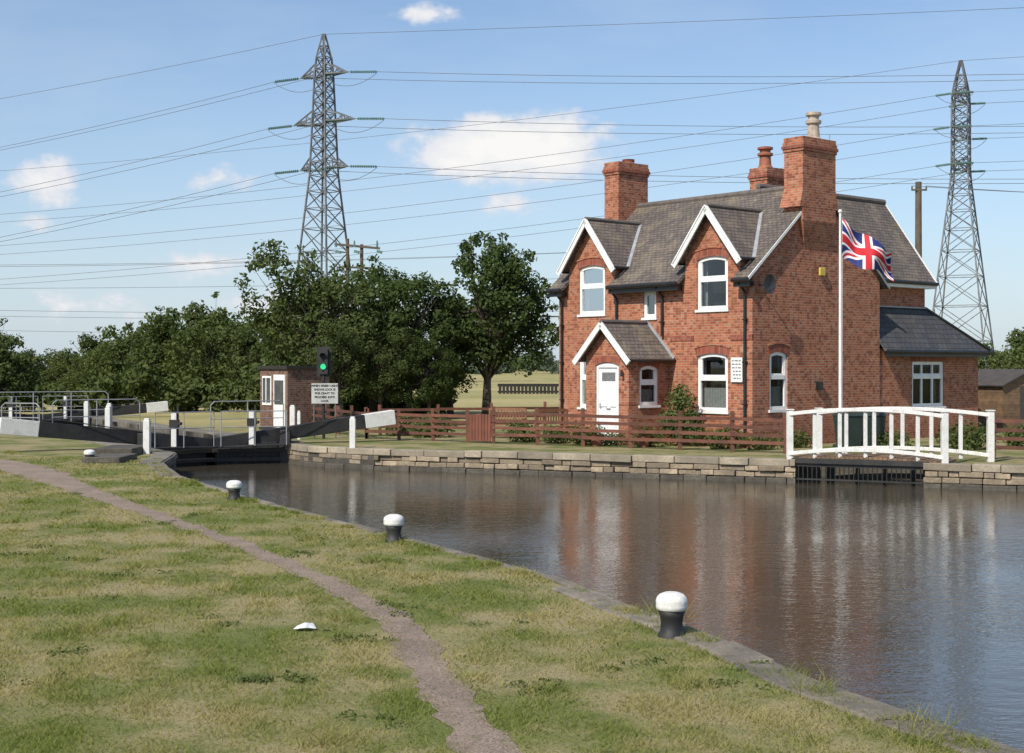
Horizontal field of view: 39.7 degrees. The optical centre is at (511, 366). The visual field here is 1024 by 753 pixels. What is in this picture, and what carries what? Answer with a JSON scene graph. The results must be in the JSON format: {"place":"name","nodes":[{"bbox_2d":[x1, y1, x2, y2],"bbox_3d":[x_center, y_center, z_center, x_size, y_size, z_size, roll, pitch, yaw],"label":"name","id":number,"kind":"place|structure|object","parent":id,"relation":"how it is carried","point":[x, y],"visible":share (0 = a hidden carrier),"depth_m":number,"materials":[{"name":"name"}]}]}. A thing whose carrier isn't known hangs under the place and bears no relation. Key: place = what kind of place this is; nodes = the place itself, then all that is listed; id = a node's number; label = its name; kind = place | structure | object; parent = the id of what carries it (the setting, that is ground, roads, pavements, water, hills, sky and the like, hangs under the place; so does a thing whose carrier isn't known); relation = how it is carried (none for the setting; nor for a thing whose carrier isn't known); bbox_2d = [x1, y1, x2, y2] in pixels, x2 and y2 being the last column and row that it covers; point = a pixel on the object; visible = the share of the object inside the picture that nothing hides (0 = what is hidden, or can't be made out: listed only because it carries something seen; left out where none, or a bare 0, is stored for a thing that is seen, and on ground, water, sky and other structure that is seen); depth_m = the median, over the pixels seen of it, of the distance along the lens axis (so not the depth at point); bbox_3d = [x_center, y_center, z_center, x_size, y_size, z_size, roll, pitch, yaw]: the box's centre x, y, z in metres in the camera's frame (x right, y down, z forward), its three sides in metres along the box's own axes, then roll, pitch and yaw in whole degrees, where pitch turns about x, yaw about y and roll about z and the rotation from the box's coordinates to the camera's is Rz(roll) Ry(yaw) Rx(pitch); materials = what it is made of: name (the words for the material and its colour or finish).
{"place":"outdoors","nodes":[
{"label":"outdoors","id":0,"kind":"place"},
{"bbox_2d":[77,419,373,471],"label":"canal bank","id":1,"kind":"structure","parent":0,"point":[344,461],"depth_m":40.00,"materials":[{"name":"stone"}]},
{"bbox_2d":[0,370,1023,752],"bbox_3d":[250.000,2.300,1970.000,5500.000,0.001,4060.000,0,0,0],"label":"ground","id":2,"kind":"structure","parent":0,"point":[36,448],"depth_m":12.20,"materials":[{"name":"plant"}]},
{"bbox_2d":[1,403,39,420],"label":"metal handrail","id":3,"kind":"object","parent":2,"relation":"on","point":[20,417],"visible":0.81,"depth_m":49.73,"materials":[{"name":"metal"}]},
{"bbox_2d":[0,318,45,409],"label":"tree","id":4,"kind":"object","parent":2,"relation":"on","point":[16,382],"visible":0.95,"depth_m":62.11,"materials":[{"name":"green plant"}]},
{"bbox_2d":[10,344,46,392],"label":"tree","id":5,"kind":"object","parent":2,"relation":"on","point":[30,353],"visible":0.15,"depth_m":91.77,"materials":[{"name":"green plant"}]},
{"bbox_2d":[28,347,74,397],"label":"tree","id":6,"kind":"object","parent":2,"relation":"on","point":[51,362],"visible":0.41,"depth_m":91.47,"materials":[{"name":"green plant"}]},
{"bbox_2d":[51,348,115,398],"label":"tree","id":7,"kind":"object","parent":2,"relation":"on","point":[73,378],"visible":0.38,"depth_m":86.55,"materials":[{"name":"green plant"}]},
{"bbox_2d":[84,401,88,425],"bbox_3d":[-16.500,1.835,55.000,0.170,0.970,0.200,0,0,0],"label":"lockside post","id":8,"kind":"object","parent":2,"relation":"on","point":[86,410],"visible":0.92,"depth_m":54.90,"materials":[{"name":"white paint"}]},
{"bbox_2d":[64,326,109,382],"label":"tree","id":9,"kind":"object","parent":2,"relation":"on","point":[88,344],"visible":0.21,"depth_m":91.76,"materials":[{"name":"green plant"}]},
{"bbox_2d":[84,449,94,456],"bbox_3d":[-10.100,2.170,33.900,0.276,0.360,0.276,0,0,0],"label":"mooring bollard","id":10,"kind":"object","parent":2,"relation":"on","point":[89,453],"visible":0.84,"depth_m":33.80,"materials":[{"name":"metal"}]},
{"bbox_2d":[105,406,111,428],"bbox_3d":[-13.100,1.810,46.000,0.170,1.020,0.200,0,0,0],"label":"lockside post","id":11,"kind":"object","parent":2,"relation":"on","point":[108,416],"visible":0.8,"depth_m":45.90,"materials":[{"name":"white paint"}]},
{"bbox_2d":[78,324,151,402],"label":"tree","id":12,"kind":"object","parent":2,"relation":"on","point":[110,332],"visible":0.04,"depth_m":89.82,"materials":[{"name":"green plant"}]},
{"bbox_2d":[89,322,155,404],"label":"tree","id":13,"kind":"object","parent":2,"relation":"on","point":[113,352],"visible":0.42,"depth_m":83.42,"materials":[{"name":"green plant"}]},
{"bbox_2d":[143,418,150,453],"bbox_3d":[-9.600,1.845,37.300,0.170,0.950,0.200,0,0,0],"label":"lockside post","id":14,"kind":"object","parent":2,"relation":"on","point":[146,435],"visible":0.98,"depth_m":37.20,"materials":[{"name":"white paint"}]},
{"bbox_2d":[115,307,187,398],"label":"tree","id":15,"kind":"object","parent":2,"relation":"on","point":[174,313],"visible":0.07,"depth_m":86.63,"materials":[{"name":"green plant"}]},
{"bbox_2d":[124,306,210,393],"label":"tree","id":16,"kind":"object","parent":2,"relation":"on","point":[160,329],"visible":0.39,"depth_m":81.23,"materials":[{"name":"green plant"}]},
{"bbox_2d":[77,417,303,464],"bbox_3d":[-13.800,2.302,49.493,7.351,0.404,33.967,0,0,-26],"label":"lock coping","id":17,"kind":"object","parent":2,"relation":"on","point":[109,452],"visible":0.49,"depth_m":37.11,"materials":[{"name":"stone"}]},
{"bbox_2d":[0,391,108,420],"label":"metal handrail","id":18,"kind":"object","parent":17,"relation":"on","point":[33,410],"visible":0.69,"depth_m":58.01,"materials":[{"name":"metal"}]},
{"bbox_2d":[0,392,168,425],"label":"lock gate","id":19,"kind":"structure","parent":17,"relation":"attached to","point":[144,408],"depth_m":62.48,"materials":[{"name":"black paint"}]},
{"bbox_2d":[52,399,139,428],"bbox_3d":[-14.900,1.740,50.900,3.206,1.119,0.044,0,0,-35],"label":"metal handrail","id":20,"kind":"object","parent":17,"relation":"on","point":[96,416],"visible":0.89,"depth_m":50.88,"materials":[{"name":"metal"}]},
{"bbox_2d":[0,405,395,465],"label":"lock gate","id":21,"kind":"structure","parent":17,"relation":"attached to","point":[252,445],"depth_m":41.06,"materials":[{"name":"black paint"}]},
{"bbox_2d":[158,291,253,403],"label":"tree","id":22,"kind":"object","parent":2,"relation":"on","point":[189,316],"visible":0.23,"depth_m":85.77,"materials":[{"name":"green plant"}]},
{"bbox_2d":[158,320,254,405],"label":"tree","id":23,"kind":"object","parent":2,"relation":"on","point":[208,370],"visible":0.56,"depth_m":79.03,"materials":[{"name":"green plant"}]},
{"bbox_2d":[185,306,268,403],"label":"tree","id":24,"kind":"object","parent":2,"relation":"on","point":[220,316],"visible":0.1,"depth_m":83.81,"materials":[{"name":"green plant"}]},
{"bbox_2d":[2,353,457,413],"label":"hedge","id":25,"kind":"object","parent":2,"relation":"on","point":[188,396],"visible":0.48,"depth_m":71.39,"materials":[{"name":"green plant"}]},
{"bbox_2d":[226,480,241,500],"bbox_3d":[-4.780,2.155,24.400,0.276,0.390,0.276,0,0,0],"label":"mooring bollard","id":26,"kind":"object","parent":2,"relation":"on","point":[233,487],"visible":0.93,"depth_m":24.31,"materials":[{"name":"metal"}]},
{"bbox_2d":[210,400,283,431],"bbox_3d":[-9.100,1.740,48.800,2.764,1.119,0.044,0,0,-36],"label":"metal handrail","id":27,"kind":"object","parent":2,"relation":"on","point":[247,410],"visible":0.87,"depth_m":48.78,"materials":[{"name":"metal"}]},
{"bbox_2d":[218,319,284,389],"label":"tree","id":28,"kind":"object","parent":2,"relation":"on","point":[246,340],"visible":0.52,"depth_m":77.53,"materials":[{"name":"green plant"}]},
{"bbox_2d":[0,458,521,752],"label":"towpath","id":29,"kind":"structure","parent":2,"relation":"on","point":[461,716],"depth_m":11.95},
{"bbox_2d":[252,312,293,364],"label":"tree","id":30,"kind":"object","parent":2,"relation":"on","point":[271,341],"depth_m":79.48,"materials":[{"name":"green plant"}]},
{"bbox_2d":[290,405,295,424],"bbox_3d":[-7.350,1.810,47.500,0.170,1.020,0.200,0,0,0],"label":"lockside post","id":31,"kind":"object","parent":2,"relation":"on","point":[292,414],"visible":0.81,"depth_m":47.40,"materials":[{"name":"white paint"}]},
{"bbox_2d":[257,366,332,429],"bbox_3d":[-7.883,1.140,51.471,1.960,2.320,1.960,0,0,-42],"label":"lock keepers hut","id":32,"kind":"object","parent":2,"relation":"on","point":[287,386],"visible":0.8,"depth_m":50.71,"materials":[{"name":"brick"}]},
{"bbox_2d":[297,411,300,438],"bbox_3d":[-6.700,1.860,44.600,0.102,0.920,0.120,0,0,0],"label":"lockside post","id":33,"kind":"object","parent":2,"relation":"on","point":[298,417],"visible":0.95,"depth_m":44.54,"materials":[{"name":"white paint"}]},
{"bbox_2d":[257,283,340,365],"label":"tree","id":34,"kind":"object","parent":2,"relation":"on","point":[279,358],"visible":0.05,"depth_m":67.03,"materials":[{"name":"green plant"}]},
{"bbox_2d":[294,623,315,628],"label":"paper litter","id":35,"kind":"object","parent":2,"relation":"on","point":[307,625],"visible":1,"depth_m":12.31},
{"bbox_2d":[233,238,404,380],"bbox_3d":[-8.489,-1.613,61.963,7.719,8.075,4.755,0,0,0],"label":"tree","id":36,"kind":"object","parent":2,"relation":"on","point":[326,291],"visible":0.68,"depth_m":61.34,"materials":[{"name":"green plant"}]},
{"bbox_2d":[291,34,353,317],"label":"electricity pylon","id":37,"kind":"object","parent":2,"relation":"on","point":[323,137],"visible":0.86,"depth_m":189.55,"materials":[{"name":"metal"}]},
{"bbox_2d":[0,7,1023,333],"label":"power lines","id":38,"kind":"object","parent":37,"relation":"attached to","point":[502,161],"visible":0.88,"depth_m":200.04,"materials":[{"name":"metal"}]},
{"bbox_2d":[317,347,330,438],"bbox_3d":[-5.980,0.840,44.930,0.440,2.920,0.380,0,0,0],"label":"traffic light","id":39,"kind":"object","parent":2,"relation":"on","point":[323,362],"visible":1,"depth_m":44.95,"materials":[{"name":"black paint"}]},
{"bbox_2d":[311,383,337,438],"bbox_3d":[-5.931,1.420,44.919,0.865,1.760,0.072,0,0,0],"label":"notice sign","id":40,"kind":"object","parent":2,"relation":"on","point":[324,393],"visible":1,"depth_m":44.89,"materials":[{"name":"metal"}]},
{"bbox_2d":[289,320,365,415],"bbox_3d":[-8.163,0.104,64.921,3.734,4.518,4.964,0,0,3],"label":"tree","id":41,"kind":"object","parent":2,"relation":"on","point":[332,406],"visible":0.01,"depth_m":64.56,"materials":[{"name":"green plant"}]},
{"bbox_2d":[312,404,368,438],"bbox_3d":[-6.211,1.818,48.745,0.190,1.066,8.313,0,0,-23],"label":"wooden fence","id":42,"kind":"object","parent":2,"relation":"on","point":[339,411],"visible":0.34,"depth_m":47.94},
{"bbox_2d":[302,317,381,416],"bbox_3d":[-7.158,0.126,60.050,2.642,4.486,4.288,0,0,21],"label":"tree","id":43,"kind":"object","parent":2,"relation":"on","point":[339,346],"visible":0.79,"depth_m":59.46,"materials":[{"name":"green plant"}]},
{"bbox_2d":[334,239,382,306],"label":"utility pole","id":44,"kind":"object","parent":2,"relation":"on","point":[348,245],"visible":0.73,"depth_m":99.79,"materials":[{"name":"brown wood"}]},
{"bbox_2d":[324,254,421,411],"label":"tree","id":45,"kind":"object","parent":2,"relation":"on","point":[381,276],"visible":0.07,"depth_m":65.57,"materials":[{"name":"green plant"}]},
{"bbox_2d":[348,326,417,408],"bbox_3d":[-5.631,0.307,61.055,4.145,4.112,2.554,0,0,42],"label":"tree","id":46,"kind":"object","parent":2,"relation":"on","point":[384,357],"visible":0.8,"depth_m":60.41,"materials":[{"name":"green plant"}]},
{"bbox_2d":[0,491,777,728],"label":"weeds","id":47,"kind":"object","parent":2,"relation":"on","point":[258,678],"visible":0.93,"depth_m":10.93,"materials":[{"name":"green plant"}]},
{"bbox_2d":[383,514,403,542],"bbox_3d":[-1.550,2.145,18.600,0.276,0.410,0.276,0,0,0],"label":"mooring bollard","id":48,"kind":"object","parent":2,"relation":"on","point":[393,523],"visible":0.94,"depth_m":18.51,"materials":[{"name":"metal"}]},
{"bbox_2d":[381,412,420,435],"bbox_3d":[-3.659,1.968,47.017,1.310,0.920,1.538,0,0,10],"label":"shrub","id":49,"kind":"object","parent":2,"relation":"on","point":[402,428],"visible":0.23,"depth_m":46.81,"materials":[{"name":"green plant"}]},
{"bbox_2d":[340,268,480,413],"bbox_3d":[-4.501,-0.994,63.178,6.382,6.777,4.801,0,0,2],"label":"tree","id":50,"kind":"object","parent":2,"relation":"on","point":[405,290],"visible":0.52,"depth_m":62.27,"materials":[{"name":"green plant"}]},
{"bbox_2d":[364,407,468,442],"bbox_3d":[-2.985,1.825,43.902,4.117,1.052,0.171,0,0,34],"label":"wooden fence","id":51,"kind":"object","parent":2,"relation":"on","point":[399,425],"visible":0.81,"depth_m":43.53,"materials":[{"name":"wood"}]},
{"bbox_2d":[469,414,491,440],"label":"garden gate","id":52,"kind":"structure","parent":51,"relation":"attached to","point":[479,427],"depth_m":42.49,"materials":[{"name":"wood"}]},
{"bbox_2d":[394,334,462,413],"bbox_3d":[-3.594,0.470,61.387,3.546,3.765,2.667,0,0,-30],"label":"tree","id":53,"kind":"object","parent":2,"relation":"on","point":[425,386],"visible":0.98,"depth_m":61.10,"materials":[{"name":"green plant"}]},
{"bbox_2d":[406,411,456,437],"bbox_3d":[-2.602,1.940,45.933,1.666,0.996,1.419,0,0,-4],"label":"shrub","id":54,"kind":"object","parent":2,"relation":"on","point":[427,430],"visible":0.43,"depth_m":45.71,"materials":[{"name":"green plant"}]},
{"bbox_2d":[415,296,499,413],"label":"tree","id":55,"kind":"object","parent":2,"relation":"on","point":[450,404],"visible":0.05,"depth_m":66.84,"materials":[{"name":"green plant"}]},
{"bbox_2d":[378,402,558,434],"bbox_3d":[-0.713,1.797,48.992,8.164,1.108,0.175,0,0,-22],"label":"wooden fence","id":56,"kind":"object","parent":2,"relation":"on","point":[438,409],"visible":0.21,"depth_m":48.45,"materials":[{"name":"wood"}]},
{"bbox_2d":[413,231,558,414],"bbox_3d":[-0.962,-1.854,64.076,7.311,8.514,5.620,0,0,0],"label":"tree","id":57,"kind":"object","parent":2,"relation":"on","point":[494,344],"visible":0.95,"depth_m":63.15,"materials":[{"name":"green plant"}]},
{"bbox_2d":[489,408,526,425],"bbox_3d":[-0.203,1.815,45.190,1.260,0.970,0.520,0,0,17],"label":"garden bench","id":58,"kind":"object","parent":2,"relation":"on","point":[511,409],"visible":0.29,"depth_m":45.35,"materials":[{"name":"brown wood"}]},
{"bbox_2d":[33,347,1009,374],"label":"distant trees","id":59,"kind":"object","parent":2,"relation":"on","point":[551,365],"visible":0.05,"depth_m":421.96,"materials":[{"name":"plant"}]},
{"bbox_2d":[502,418,541,442],"bbox_3d":[0.236,1.995,43.243,1.410,0.843,1.200,0,0,34],"label":"shrub","id":60,"kind":"object","parent":2,"relation":"on","point":[523,439],"visible":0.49,"depth_m":43.08,"materials":[{"name":"green plant"}]},
{"bbox_2d":[498,384,558,393],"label":"farm fence","id":61,"kind":"object","parent":2,"relation":"on","point":[533,391],"visible":1,"depth_m":118.00,"materials":[{"name":"wood"}]},
{"bbox_2d":[539,424,570,443],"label":"shrub","id":62,"kind":"object","parent":2,"relation":"on","point":[554,440],"visible":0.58,"depth_m":42.27,"materials":[{"name":"green plant"}]},
{"bbox_2d":[534,409,576,440],"bbox_3d":[1.356,1.815,43.992,1.260,0.970,0.520,0,0,-34],"label":"garden bench","id":63,"kind":"object","parent":2,"relation":"on","point":[560,411],"visible":0.44,"depth_m":44.18,"materials":[{"name":"brown wood"}]},
{"bbox_2d":[566,425,600,444],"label":"shrub","id":64,"kind":"object","parent":2,"relation":"on","point":[577,441],"visible":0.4,"depth_m":41.45,"materials":[{"name":"green plant"}]},
{"bbox_2d":[147,453,1023,752],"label":"canal edging","id":65,"kind":"object","parent":2,"relation":"on","point":[737,651],"visible":0.51,"depth_m":10.91,"materials":[{"name":"stone"}]},
{"bbox_2d":[588,425,605,445],"bbox_3d":[2.442,1.958,40.901,0.483,0.684,0.525,0,0,-29],"label":"flower tub","id":66,"kind":"object","parent":2,"relation":"on","point":[596,442],"visible":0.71,"depth_m":40.77,"materials":[{"name":"ceramic"}]},
{"bbox_2d":[602,429,626,445],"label":"shrub","id":67,"kind":"object","parent":2,"relation":"on","point":[609,442],"visible":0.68,"depth_m":41.05,"materials":[{"name":"green plant"}]},
{"bbox_2d":[492,406,785,453],"bbox_3d":[3.325,1.774,39.777,9.341,1.154,0.183,0,0,33],"label":"wooden fence","id":68,"kind":"object","parent":2,"relation":"on","point":[732,434],"visible":0.94,"depth_m":39.51,"materials":[{"name":"wood"}]},
{"bbox_2d":[634,426,652,446],"bbox_3d":[3.742,1.958,40.301,0.483,0.684,0.525,0,0,-29],"label":"flower tub","id":69,"kind":"object","parent":2,"relation":"on","point":[643,444],"visible":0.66,"depth_m":40.17,"materials":[{"name":"ceramic"}]},
{"bbox_2d":[632,428,665,446],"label":"shrub","id":70,"kind":"object","parent":2,"relation":"on","point":[653,436],"visible":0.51,"depth_m":40.42,"materials":[{"name":"green plant"}]},
{"bbox_2d":[285,443,1023,490],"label":"canal wall","id":71,"kind":"structure","parent":2,"relation":"on","point":[933,475],"depth_m":36.27,"materials":[{"name":"stone"}]},
{"bbox_2d":[350,417,355,447],"bbox_3d":[-4.460,1.865,39.700,0.162,0.910,0.190,0,0,0],"label":"lockside post","id":72,"kind":"object","parent":71,"relation":"on","point":[352,432],"visible":1,"depth_m":39.60,"materials":[{"name":"white paint"}]},
{"bbox_2d":[656,591,687,638],"bbox_3d":[1.360,2.135,12.070,0.276,0.430,0.276,0,0,0],"label":"mooring bollard","id":73,"kind":"object","parent":2,"relation":"on","point":[671,607],"visible":0.95,"depth_m":11.98,"materials":[{"name":"metal"}]},
{"bbox_2d":[653,383,697,444],"bbox_3d":[4.786,1.388,40.972,1.447,1.811,1.172,0,0,36],"label":"shrub","id":74,"kind":"object","parent":2,"relation":"on","point":[678,401],"visible":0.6,"depth_m":40.84,"materials":[{"name":"green plant"}]},
{"bbox_2d":[684,408,706,445],"bbox_3d":[5.240,1.753,40.725,0.703,1.086,0.868,0,0,-24],"label":"shrub","id":75,"kind":"object","parent":2,"relation":"on","point":[695,413],"visible":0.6,"depth_m":40.58,"materials":[{"name":"green plant"}]},
{"bbox_2d":[703,423,747,449],"bbox_3d":[5.947,1.995,39.520,1.200,0.843,1.410,0,0,15],"label":"shrub","id":76,"kind":"object","parent":2,"relation":"on","point":[718,445],"visible":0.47,"depth_m":39.38,"materials":[{"name":"green plant"}]},
{"bbox_2d":[745,431,779,449],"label":"shrub","id":77,"kind":"object","parent":2,"relation":"on","point":[757,446],"visible":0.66,"depth_m":38.95,"materials":[{"name":"green plant"}]},
{"bbox_2d":[558,136,977,447],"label":"walls","id":78,"kind":"structure","parent":2,"relation":"on","point":[797,309],"depth_m":42.10,"materials":[{"name":"brick"}]},
{"bbox_2d":[583,269,603,403],"bbox_3d":[7.656,-0.950,45.498,11.002,4.500,7.010,0,0,-41],"label":"window glass","id":79,"kind":"object","parent":78,"relation":"in","point":[593,299],"visible":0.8,"depth_m":45.04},
{"bbox_2d":[597,363,618,444],"bbox_3d":[2.836,1.100,42.014,0.210,2.400,0.960,0,0,-41],"label":"door","id":80,"kind":"structure","parent":78,"relation":"attached to","point":[607,388],"depth_m":42.05,"materials":[{"name":"wood"}]},
{"bbox_2d":[731,357,742,381],"bbox_3d":[6.399,0.100,40.371,0.032,0.700,0.420,0,0,-41],"label":"wall sign","id":81,"kind":"object","parent":78,"relation":"attached to","point":[736,369],"visible":1,"depth_m":40.34,"materials":[{"name":"white paint"}]},
{"bbox_2d":[577,256,945,413],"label":"window frames","id":82,"kind":"structure","parent":78,"relation":"attached to","point":[782,375],"depth_m":41.65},
{"bbox_2d":[549,183,988,360],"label":"roof","id":83,"kind":"structure","parent":78,"relation":"attached to","point":[666,226],"depth_m":44.73,"materials":[{"name":"tile"}]},
{"bbox_2d":[759,274,778,293],"bbox_3d":[7.237,-2.320,39.927,0.460,0.558,0.549,0,0,-1],"label":"satellite dish","id":84,"kind":"object","parent":78,"relation":"attached to","point":[769,284],"visible":1,"depth_m":39.96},
{"bbox_2d":[545,111,993,445],"bbox_3d":[8.051,-2.650,46.267,14.095,9.800,8.560,0,0,-41],"label":"house trim","id":85,"kind":"object","parent":78,"relation":"attached to","point":[716,297],"depth_m":42.37,"materials":[{"name":"white paint"}]},
{"bbox_2d":[641,261,935,407],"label":"curtains","id":86,"kind":"object","parent":78,"relation":"attached to","point":[714,397],"visible":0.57,"depth_m":41.53,"materials":[{"name":"fabric"}]},
{"bbox_2d":[819,267,824,275],"bbox_3d":[9.181,-2.800,41.978,0.260,0.240,0.065,0,0,-41],"label":"burglar alarm","id":87,"kind":"object","parent":78,"relation":"attached to","point":[821,271],"visible":1,"depth_m":41.92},
{"bbox_2d":[775,427,812,447],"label":"shrub","id":88,"kind":"object","parent":2,"relation":"on","point":[798,442],"visible":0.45,"depth_m":39.97,"materials":[{"name":"green plant"}]},
{"bbox_2d":[832,412,862,447],"bbox_3d":[9.091,1.775,38.322,0.604,1.050,0.752,0,0,-23],"label":"wheelie bin","id":89,"kind":"object","parent":2,"relation":"on","point":[855,427],"visible":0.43,"depth_m":38.06,"materials":[{"name":"plastic"}]},
{"bbox_2d":[835,209,893,452],"bbox_3d":[9.040,-0.855,36.151,1.515,6.310,0.549,0,0,-10],"label":"flagpole","id":90,"kind":"object","parent":2,"relation":"on","point":[862,251],"visible":1,"depth_m":36.18,"materials":[{"name":"metal"}]},
{"bbox_2d":[858,412,886,445],"bbox_3d":[9.741,1.775,38.622,0.604,1.050,0.752,0,0,-23],"label":"wheelie bin","id":91,"kind":"object","parent":2,"relation":"on","point":[880,420],"visible":0.3,"depth_m":38.33,"materials":[{"name":"plastic"}]},
{"bbox_2d":[784,407,995,486],"bbox_3d":[9.155,1.958,34.432,4.778,1.925,1.644,0,0,26],"label":"white footbridge","id":92,"kind":"object","parent":2,"relation":"on","point":[910,460],"visible":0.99,"depth_m":34.15,"materials":[{"name":"paint"}]},
{"bbox_2d":[876,428,914,450],"bbox_3d":[10.207,2.023,38.449,1.282,0.766,1.091,0,0,-14],"label":"shrub","id":93,"kind":"object","parent":2,"relation":"on","point":[885,442],"visible":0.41,"depth_m":38.29,"materials":[{"name":"green plant"}]},
{"bbox_2d":[911,182,926,257],"bbox_3d":[17.200,-2.750,60.000,0.680,10.100,0.340,0,0,0],"label":"utility pole","id":94,"kind":"object","parent":2,"relation":"on","point":[918,218],"visible":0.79,"depth_m":59.89,"materials":[{"name":"brown wood"}]},
{"bbox_2d":[917,186,1021,191],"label":"telephone wires","id":95,"kind":"object","parent":94,"relation":"attached to","point":[970,189],"visible":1,"depth_m":59.32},
{"bbox_2d":[932,60,993,368],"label":"electricity pylon","id":96,"kind":"object","parent":2,"relation":"on","point":[968,121],"visible":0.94,"depth_m":204.44,"materials":[{"name":"metal"}]},
{"bbox_2d":[935,418,999,450],"bbox_3d":[12.625,1.940,39.238,1.666,0.996,1.419,0,0,-28],"label":"shrub","id":97,"kind":"object","parent":2,"relation":"on","point":[974,437],"visible":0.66,"depth_m":39.03,"materials":[{"name":"green plant"}]},
{"bbox_2d":[978,342,1023,369],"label":"tree","id":98,"kind":"object","parent":2,"relation":"on","point":[1001,359],"visible":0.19,"depth_m":71.69,"materials":[{"name":"green plant"}]},
{"bbox_2d":[978,369,1023,428],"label":"garden shed","id":99,"kind":"structure","parent":2,"relation":"on","point":[1001,392],"depth_m":50.33,"materials":[{"name":"wood"}]},
{"bbox_2d":[987,327,1023,368],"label":"tree","id":100,"kind":"object","parent":2,"relation":"on","point":[1014,339],"visible":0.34,"depth_m":80.10,"materials":[{"name":"green plant"}]},
{"bbox_2d":[995,414,1023,458],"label":"wooden fence","id":101,"kind":"object","parent":2,"relation":"on","point":[1009,430],"visible":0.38,"depth_m":35.00,"materials":[{"name":"wood"}]},
{"bbox_2d":[998,423,1023,445],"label":"shrub","id":102,"kind":"object","parent":2,"relation":"on","point":[1014,443],"visible":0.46,"depth_m":39.85,"materials":[{"name":"green plant"}]},
{"bbox_2d":[0,0,1023,362],"label":"sky","id":103,"kind":"structure","parent":0,"point":[47,45],"materials":[{"name":"blue"}]},
{"bbox_2d":[134,444,1023,750],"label":"canal water","id":104,"kind":"structure","parent":0,"point":[888,594],"depth_m":21.70,"materials":[{"name":"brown liquid"}]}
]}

